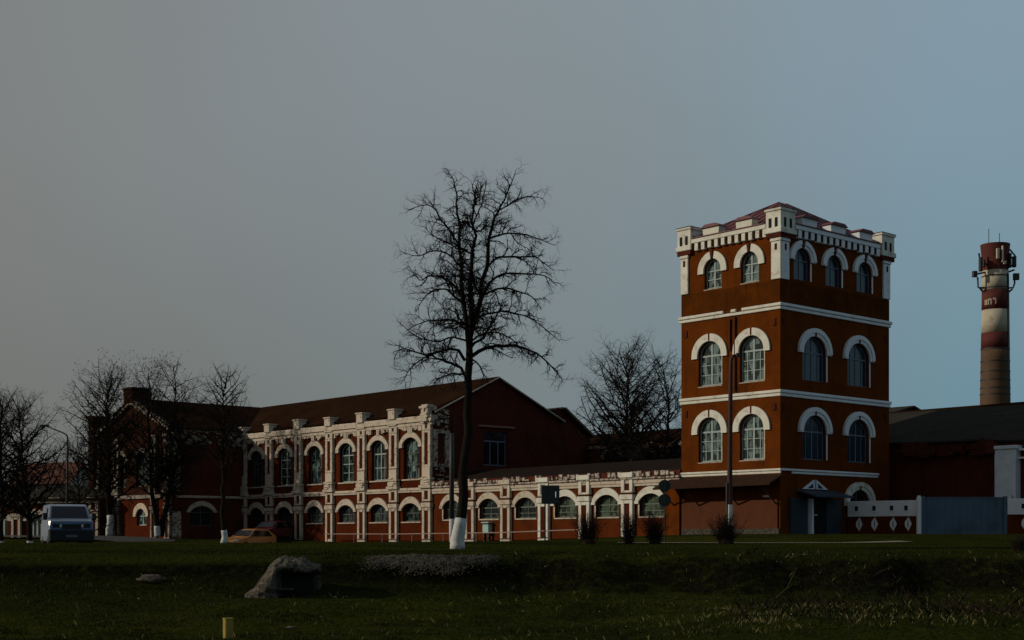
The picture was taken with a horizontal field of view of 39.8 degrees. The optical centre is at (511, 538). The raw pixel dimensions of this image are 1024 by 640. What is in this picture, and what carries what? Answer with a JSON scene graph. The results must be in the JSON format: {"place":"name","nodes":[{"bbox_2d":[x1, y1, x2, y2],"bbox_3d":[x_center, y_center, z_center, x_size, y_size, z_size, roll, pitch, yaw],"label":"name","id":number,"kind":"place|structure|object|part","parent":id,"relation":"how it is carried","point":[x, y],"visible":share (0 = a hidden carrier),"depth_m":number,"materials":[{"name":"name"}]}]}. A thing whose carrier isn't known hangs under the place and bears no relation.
{"place":"outdoors","nodes":[
{"label":"outdoors","id":0,"kind":"place"},
{"bbox_2d":[4,535,174,541],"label":"pavement","id":1,"kind":"structure","parent":0,"point":[120,538],"depth_m":100.46,"materials":[{"name":"grey asphalt"}]},
{"bbox_2d":[0,534,1023,639],"bbox_3d":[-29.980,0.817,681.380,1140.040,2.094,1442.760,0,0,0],"label":"ground","id":2,"kind":"structure","parent":0,"point":[240,574],"depth_m":33.65,"materials":[{"name":"green plant"}]},
{"bbox_2d":[0,381,61,542],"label":"bare tree","id":3,"kind":"object","parent":2,"relation":"on","point":[3,514],"visible":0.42,"depth_m":79.75,"materials":[{"name":"brown plant"}]},
{"bbox_2d":[0,387,76,542],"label":"bare tree","id":4,"kind":"object","parent":2,"relation":"on","point":[20,448],"visible":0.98,"depth_m":77.88,"materials":[{"name":"brown plant"}]},
{"bbox_2d":[10,462,87,484],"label":"distant house","id":5,"kind":"structure","parent":2,"relation":"on","point":[70,470],"depth_m":164.81,"materials":[{"name":"orange tile"}]},
{"bbox_2d":[40,425,68,542],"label":"street lamp","id":6,"kind":"object","parent":2,"relation":"on","point":[67,475],"visible":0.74,"depth_m":91.94,"materials":[{"name":"metal"}]},
{"bbox_2d":[0,485,112,537],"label":"gatehouse","id":7,"kind":"object","parent":2,"relation":"on","point":[12,525],"visible":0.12,"depth_m":111.74,"materials":[{"name":"red paint"}]},
{"bbox_2d":[3,514,10,534],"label":"window","id":8,"kind":"structure","parent":7,"relation":"in","point":[5,523],"depth_m":112.74,"materials":[{"name":"paint"}]},
{"bbox_2d":[23,509,42,534],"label":"window","id":9,"kind":"structure","parent":7,"relation":"in","point":[36,529],"depth_m":111.67,"materials":[{"name":"paint"}]},
{"bbox_2d":[34,429,126,535],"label":"bare tree","id":10,"kind":"object","parent":2,"relation":"on","point":[78,500],"visible":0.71,"depth_m":95.89,"materials":[{"name":"brown plant"}]},
{"bbox_2d":[49,347,158,535],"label":"bare tree","id":11,"kind":"object","parent":2,"relation":"on","point":[109,462],"visible":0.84,"depth_m":102.71,"materials":[{"name":"black plant"}]},
{"bbox_2d":[136,574,166,582],"bbox_3d":[-8.682,0.972,33.998,0.705,0.232,0.351,0,0,9],"label":"stone","id":12,"kind":"object","parent":2,"relation":"on","point":[146,578],"visible":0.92,"depth_m":33.88,"materials":[{"name":"stone"}]},
{"bbox_2d":[99,349,221,536],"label":"bare tree","id":13,"kind":"object","parent":2,"relation":"on","point":[165,472],"visible":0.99,"depth_m":101.56,"materials":[{"name":"black plant"}]},
{"bbox_2d":[87,387,308,538],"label":"gabled wing","id":14,"kind":"structure","parent":2,"relation":"on","point":[196,515],"depth_m":106.62,"materials":[{"name":"red brick"}]},
{"bbox_2d":[111,451,128,487],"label":"window","id":15,"kind":"structure","parent":14,"relation":"in","point":[124,481],"depth_m":109.99,"materials":[{"name":"paint"}]},
{"bbox_2d":[133,503,148,525],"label":"window","id":16,"kind":"structure","parent":14,"relation":"in","point":[144,512],"depth_m":107.44,"materials":[{"name":"paint"}]},
{"bbox_2d":[134,450,148,486],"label":"window","id":17,"kind":"structure","parent":14,"relation":"in","point":[140,472],"depth_m":107.52,"materials":[{"name":"glass"}]},
{"bbox_2d":[186,501,216,525],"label":"window","id":18,"kind":"structure","parent":14,"relation":"in","point":[200,515],"depth_m":105.55,"materials":[{"name":"paint"}]},
{"bbox_2d":[183,361,260,542],"bbox_3d":[-12.125,-3.714,60.019,3.502,7.916,3.363,0,0,-33],"label":"bare tree","id":19,"kind":"object","parent":2,"relation":"on","point":[223,451],"visible":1,"depth_m":59.88,"materials":[{"name":"brown plant"}]},
{"bbox_2d":[223,618,233,637],"bbox_3d":[-5.050,1.670,25.200,0.160,0.516,0.160,0,0,-28],"label":"marker post","id":20,"kind":"object","parent":2,"relation":"on","point":[227,627],"visible":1,"depth_m":25.14,"materials":[{"name":"yellow paint"}]},
{"bbox_2d":[254,521,293,538],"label":"parked car","id":21,"kind":"object","parent":2,"relation":"on","point":[281,528],"visible":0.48,"depth_m":101.19,"materials":[{"name":"red paint"}]},
{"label":"side window","id":22,"kind":"part","parent":21,"relation":"part of","materials":[{"name":"black glass"}]},
{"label":"side window","id":23,"kind":"part","parent":21,"relation":"part of","materials":[{"name":"black glass"}]},
{"bbox_2d":[245,555,322,597],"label":"boulder","id":24,"kind":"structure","parent":2,"relation":"on","point":[284,574],"depth_m":33.02,"materials":[{"name":"rock"}]},
{"bbox_2d":[239,376,565,541],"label":"factory hall","id":25,"kind":"structure","parent":2,"relation":"on","point":[354,468],"depth_m":96.38,"materials":[{"name":"red brick"}]},
{"bbox_2d":[247,446,264,488],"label":"window","id":26,"kind":"structure","parent":25,"relation":"in","point":[258,458],"depth_m":106.71,"materials":[{"name":"glass"}]},
{"bbox_2d":[247,502,264,528],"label":"door","id":27,"kind":"structure","parent":25,"relation":"in","point":[258,515],"depth_m":106.71,"materials":[{"name":"brown paint"}]},
{"bbox_2d":[274,444,293,486],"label":"window","id":28,"kind":"structure","parent":25,"relation":"in","point":[286,456],"depth_m":103.88,"materials":[{"name":"glass"}]},
{"bbox_2d":[274,501,293,538],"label":"door","id":29,"kind":"structure","parent":25,"relation":"in","point":[286,514],"depth_m":103.73,"materials":[{"name":"brown paint"}]},
{"bbox_2d":[304,441,324,485],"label":"window","id":30,"kind":"structure","parent":25,"relation":"in","point":[316,454],"depth_m":100.87,"materials":[{"name":"glass"}]},
{"bbox_2d":[304,500,324,523],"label":"window","id":31,"kind":"structure","parent":25,"relation":"in","point":[316,513],"depth_m":100.81,"materials":[{"name":"paint"}]},
{"bbox_2d":[335,438,356,483],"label":"window","id":32,"kind":"structure","parent":25,"relation":"in","point":[348,451],"depth_m":98.00,"materials":[{"name":"glass"}]},
{"bbox_2d":[335,499,356,523],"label":"window","id":33,"kind":"structure","parent":25,"relation":"in","point":[348,513],"depth_m":97.88,"materials":[{"name":"paint"}]},
{"bbox_2d":[367,435,388,482],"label":"window","id":34,"kind":"structure","parent":25,"relation":"in","point":[380,448],"depth_m":95.21,"materials":[{"name":"glass"}]},
{"bbox_2d":[367,498,388,523],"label":"window","id":35,"kind":"structure","parent":25,"relation":"in","point":[380,512],"depth_m":95.10,"materials":[{"name":"paint"}]},
{"bbox_2d":[399,432,421,480],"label":"window","id":36,"kind":"structure","parent":25,"relation":"in","point":[412,447],"depth_m":92.51,"materials":[{"name":"glass"}]},
{"bbox_2d":[399,497,422,522],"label":"window","id":37,"kind":"structure","parent":25,"relation":"in","point":[412,512],"depth_m":92.46,"materials":[{"name":"paint"}]},
{"bbox_2d":[483,431,505,465],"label":"window","id":38,"kind":"structure","parent":25,"relation":"in","point":[494,443],"depth_m":94.36,"materials":[{"name":"glass"}]},
{"bbox_2d":[354,553,507,575],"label":"gravel","id":39,"kind":"structure","parent":2,"relation":"on","point":[422,559],"depth_m":34.33,"materials":[{"name":"grey gravel"}]},
{"bbox_2d":[449,433,453,541],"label":"wooden post","id":40,"kind":"object","parent":2,"relation":"on","point":[451,486],"visible":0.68,"depth_m":65.91,"materials":[{"name":"wood"}]},
{"bbox_2d":[327,529,576,542],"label":"pipe rail","id":41,"kind":"object","parent":2,"relation":"on","point":[468,533],"visible":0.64,"depth_m":85.97,"materials":[{"name":"metal"}]},
{"bbox_2d":[384,156,573,548],"bbox_3d":[-1.221,-6.838,51.997,7.353,14.532,5.401,0,0,0],"label":"bare tree","id":42,"kind":"object","parent":2,"relation":"on","point":[468,325],"visible":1,"depth_m":51.89,"materials":[{"name":"black plant"}]},
{"bbox_2d":[481,522,492,540],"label":"utility cabinet","id":43,"kind":"object","parent":2,"relation":"on","point":[487,526],"visible":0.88,"depth_m":86.22,"materials":[{"name":"grey metal"}]},
{"bbox_2d":[0,542,1023,556],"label":"grass","id":44,"kind":"structure","parent":2,"relation":"on","point":[508,551],"depth_m":45.31,"materials":[{"name":"green plant"}]},
{"bbox_2d":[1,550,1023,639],"bbox_3d":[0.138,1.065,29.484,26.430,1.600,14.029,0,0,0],"label":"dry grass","id":45,"kind":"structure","parent":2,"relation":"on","point":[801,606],"depth_m":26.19,"materials":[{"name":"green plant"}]},
{"bbox_2d":[541,485,558,540],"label":"road sign","id":46,"kind":"object","parent":2,"relation":"on","point":[549,494],"visible":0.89,"depth_m":65.98,"materials":[{"name":"metal"}]},
{"bbox_2d":[431,458,680,541],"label":"brick gallery","id":47,"kind":"object","parent":2,"relation":"on","point":[506,500],"visible":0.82,"depth_m":82.14,"materials":[{"name":"brick"}]},
{"bbox_2d":[439,494,458,520],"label":"window","id":48,"kind":"structure","parent":47,"relation":"in","point":[456,497],"depth_m":89.53,"materials":[{"name":"paint"}]},
{"bbox_2d":[475,492,499,519],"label":"window","id":49,"kind":"structure","parent":47,"relation":"in","point":[490,509],"depth_m":86.63,"materials":[{"name":"grey paint"}]},
{"bbox_2d":[511,491,537,519],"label":"window","id":50,"kind":"structure","parent":47,"relation":"in","point":[527,507],"depth_m":84.09,"materials":[{"name":"grey paint"}]},
{"bbox_2d":[550,489,577,518],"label":"window","id":51,"kind":"structure","parent":47,"relation":"in","point":[567,506],"depth_m":81.52,"materials":[{"name":"grey paint"}]},
{"bbox_2d":[591,488,620,518],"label":"window","id":52,"kind":"structure","parent":47,"relation":"in","point":[609,505],"depth_m":79.07,"materials":[{"name":"green paint"}]},
{"bbox_2d":[634,486,663,517],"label":"window","id":53,"kind":"structure","parent":47,"relation":"in","point":[650,504],"depth_m":76.67,"materials":[{"name":"green paint"}]},
{"bbox_2d":[548,407,593,464],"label":"shed","id":54,"kind":"structure","parent":2,"relation":"on","point":[573,451],"depth_m":99.25,"materials":[{"name":"brick"}]},
{"bbox_2d":[566,511,607,543],"bbox_3d":[3.188,-0.432,57.949,1.812,1.504,1.862,0,0,-25],"label":"bare shrub","id":55,"kind":"object","parent":2,"relation":"on","point":[588,534],"visible":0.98,"depth_m":57.85,"materials":[{"name":"brown plant"}]},
{"bbox_2d":[574,327,680,461],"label":"bare tree","id":56,"kind":"object","parent":2,"relation":"on","point":[607,443],"visible":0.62,"depth_m":92.77,"materials":[{"name":"brown plant"}]},
{"bbox_2d":[576,338,680,462],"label":"bare tree","id":57,"kind":"object","parent":2,"relation":"on","point":[632,453],"visible":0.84,"depth_m":89.46,"materials":[{"name":"brown plant"}]},
{"bbox_2d":[616,511,644,543],"bbox_3d":[4.902,-0.442,58.063,1.472,1.521,1.382,0,0,0],"label":"bare shrub","id":58,"kind":"object","parent":2,"relation":"on","point":[629,534],"visible":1,"depth_m":57.90,"materials":[{"name":"brown plant"}]},
{"bbox_2d":[637,510,672,543],"bbox_3d":[5.815,-0.437,58.055,1.720,1.514,1.604,0,0,20],"label":"bare shrub","id":59,"kind":"object","parent":2,"relation":"on","point":[654,531],"visible":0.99,"depth_m":57.85,"materials":[{"name":"brown plant"}]},
{"bbox_2d":[658,478,670,540],"bbox_3d":[6.679,-1.209,62.013,0.560,2.906,0.126,0,0,0],"label":"road sign","id":60,"kind":"object","parent":2,"relation":"on","point":[664,499],"visible":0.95,"depth_m":61.98,"materials":[{"name":"metal"}]},
{"bbox_2d":[701,512,747,543],"bbox_3d":[8.733,-0.450,57.925,1.962,1.540,1.729,0,0,-10],"label":"bare shrub","id":61,"kind":"object","parent":2,"relation":"on","point":[726,532],"visible":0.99,"depth_m":57.79,"materials":[{"name":"brown plant"}]},
{"bbox_2d":[726,353,739,524],"bbox_3d":[9.664,-3.948,62.000,0.615,8.356,0.260,0,0,0],"label":"steel pole","id":62,"kind":"object","parent":2,"relation":"on","point":[729,507],"visible":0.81,"depth_m":61.91,"materials":[{"name":"metal"}]},
{"bbox_2d":[653,202,895,534],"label":"brick tower","id":63,"kind":"structure","parent":2,"relation":"on","point":[789,303],"depth_m":72.55,"materials":[{"name":"brick"}]},
{"bbox_2d":[691,409,727,463],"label":"window","id":64,"kind":"structure","parent":63,"relation":"in","point":[712,430],"depth_m":73.47,"materials":[{"name":"paint"}]},
{"bbox_2d":[691,333,727,387],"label":"window","id":65,"kind":"structure","parent":63,"relation":"in","point":[712,354],"depth_m":73.47,"materials":[{"name":"paint"}]},
{"bbox_2d":[697,250,726,290],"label":"window","id":66,"kind":"structure","parent":63,"relation":"in","point":[719,264],"depth_m":73.32,"materials":[{"name":"paint"}]},
{"bbox_2d":[734,243,764,284],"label":"window","id":67,"kind":"structure","parent":63,"relation":"in","point":[751,262],"depth_m":71.50,"materials":[{"name":"paint"}]},
{"bbox_2d":[732,327,770,383],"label":"window","id":68,"kind":"structure","parent":63,"relation":"in","point":[754,348],"depth_m":71.42,"materials":[{"name":"paint"}]},
{"bbox_2d":[733,405,770,461],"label":"window","id":69,"kind":"structure","parent":63,"relation":"in","point":[754,426],"depth_m":71.42,"materials":[{"name":"paint"}]},
{"bbox_2d":[789,240,816,281],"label":"window","id":70,"kind":"structure","parent":63,"relation":"in","point":[799,257],"depth_m":71.31,"materials":[{"name":"grey paint"}]},
{"bbox_2d":[789,498,817,533],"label":"door","id":71,"kind":"structure","parent":63,"relation":"in","point":[797,506],"depth_m":70.79,"materials":[{"name":"metal"}]},
{"bbox_2d":[798,406,832,459],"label":"window","id":72,"kind":"structure","parent":63,"relation":"in","point":[812,430],"depth_m":72.06,"materials":[{"name":"grey paint"}]},
{"bbox_2d":[798,327,832,381],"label":"window","id":73,"kind":"structure","parent":63,"relation":"in","point":[811,349],"depth_m":72.06,"materials":[{"name":"grey paint"}]},
{"bbox_2d":[814,499,835,533],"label":"doorway","id":74,"kind":"structure","parent":63,"relation":"in","point":[819,504],"depth_m":72.13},
{"bbox_2d":[826,500,841,533],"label":"door","id":75,"kind":"structure","parent":63,"relation":"in","point":[833,508],"depth_m":72.80,"materials":[{"name":"metal"}]},
{"bbox_2d":[821,247,847,287],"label":"window","id":76,"kind":"structure","parent":63,"relation":"in","point":[832,270],"depth_m":73.14,"materials":[{"name":"grey paint"}]},
{"bbox_2d":[843,411,875,462],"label":"window","id":77,"kind":"structure","parent":63,"relation":"in","point":[852,428],"depth_m":74.61,"materials":[{"name":"grey paint"}]},
{"bbox_2d":[843,335,875,387],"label":"window","id":78,"kind":"structure","parent":63,"relation":"in","point":[855,355],"depth_m":74.61,"materials":[{"name":"grey paint"}]},
{"bbox_2d":[844,482,875,505],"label":"window","id":79,"kind":"structure","parent":63,"relation":"in","point":[852,490],"depth_m":74.51,"materials":[{"name":"paint"}]},
{"bbox_2d":[852,254,877,293],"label":"window","id":80,"kind":"structure","parent":63,"relation":"in","point":[859,268],"depth_m":74.95,"materials":[{"name":"grey paint"}]},
{"bbox_2d":[587,402,1023,463],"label":"old workshop","id":81,"kind":"structure","parent":2,"relation":"on","point":[591,449],"depth_m":95.69,"materials":[{"name":"brick"}]},
{"bbox_2d":[601,448,623,462],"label":"window","id":82,"kind":"structure","parent":81,"relation":"in","point":[608,461],"depth_m":99.13,"materials":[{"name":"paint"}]},
{"bbox_2d":[667,442,680,458],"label":"window","id":83,"kind":"structure","parent":81,"relation":"in","point":[679,451],"depth_m":94.47,"materials":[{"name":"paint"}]},
{"bbox_2d":[705,588,1023,632],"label":"tall grass","id":84,"kind":"structure","parent":2,"relation":"on","point":[924,608],"depth_m":25.23,"materials":[{"name":"green plant"}]},
{"bbox_2d":[734,547,1023,622],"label":"dry weeds","id":85,"kind":"object","parent":2,"relation":"on","point":[1003,610],"visible":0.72,"depth_m":29.48,"materials":[{"name":"plant"}]},
{"bbox_2d":[848,500,915,533],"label":"brick fence","id":86,"kind":"object","parent":2,"relation":"on","point":[882,517],"visible":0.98,"depth_m":72.17,"materials":[{"name":"white brick"}]},
{"bbox_2d":[889,406,920,411],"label":"shed","id":87,"kind":"structure","parent":2,"relation":"on","point":[903,408],"depth_m":88.22,"materials":[{"name":"brick"}]},
{"bbox_2d":[916,495,920,533],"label":"white post","id":88,"kind":"object","parent":2,"relation":"on","point":[918,514],"visible":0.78,"depth_m":70.40,"materials":[{"name":"paint"}]},
{"bbox_2d":[889,404,1023,500],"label":"side workshop","id":89,"kind":"structure","parent":2,"relation":"on","point":[952,453],"depth_m":75.36,"materials":[{"name":"brick"}]},
{"bbox_2d":[921,496,1006,533],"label":"metal gate","id":90,"kind":"structure","parent":2,"relation":"on","point":[963,515],"depth_m":70.80,"materials":[{"name":"blue metal"}]},
{"bbox_2d":[972,229,1018,404],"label":"factory chimney","id":91,"kind":"object","parent":2,"relation":"on","point":[997,260],"visible":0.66,"depth_m":128.97,"materials":[{"name":"brick"}]},
{"bbox_2d":[1007,499,1023,533],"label":"brick fence","id":92,"kind":"object","parent":2,"relation":"on","point":[1015,515],"visible":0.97,"depth_m":70.60,"materials":[{"name":"white paint"}]},
{"bbox_2d":[1008,532,1023,551],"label":"bare shrub","id":93,"kind":"object","parent":2,"relation":"on","point":[1019,545],"visible":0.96,"depth_m":45.91,"materials":[{"name":"brown plant"}]},
{"bbox_2d":[0,0,1023,483],"label":"sky","id":94,"kind":"structure","parent":0,"point":[217,182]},
{"bbox_2d":[91,553,1013,639],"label":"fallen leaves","id":95,"kind":"object","parent":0,"point":[607,608],"depth_m":31.74,"materials":[{"name":"brown plant"}]},
{"bbox_2d":[617,541,912,542],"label":"path","id":96,"kind":"structure","parent":0,"point":[780,542],"depth_m":60.33,"materials":[{"name":"grey concrete"}]},
{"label":"road","id":97,"kind":"structure","parent":0,"visible":0},
{"bbox_2d":[41,504,95,542],"bbox_3d":[-20.985,-0.533,66.663,2.360,2.186,5.049,0,0,-23],"label":"parked van","id":98,"kind":"object","parent":97,"relation":"on","point":[67,522],"visible":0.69,"depth_m":64.76,"materials":[{"name":"paint"}]},
{"bbox_2d":[227,529,276,542],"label":"parked car","id":99,"kind":"object","parent":97,"relation":"on","point":[254,536],"visible":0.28,"depth_m":97.50,"materials":[{"name":"orange paint"}]},
{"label":"side window","id":100,"kind":"part","parent":99,"relation":"part of","materials":[{"name":"black glass"}]},
{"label":"side window","id":101,"kind":"part","parent":99,"relation":"part of","materials":[{"name":"black glass"}]}
]}

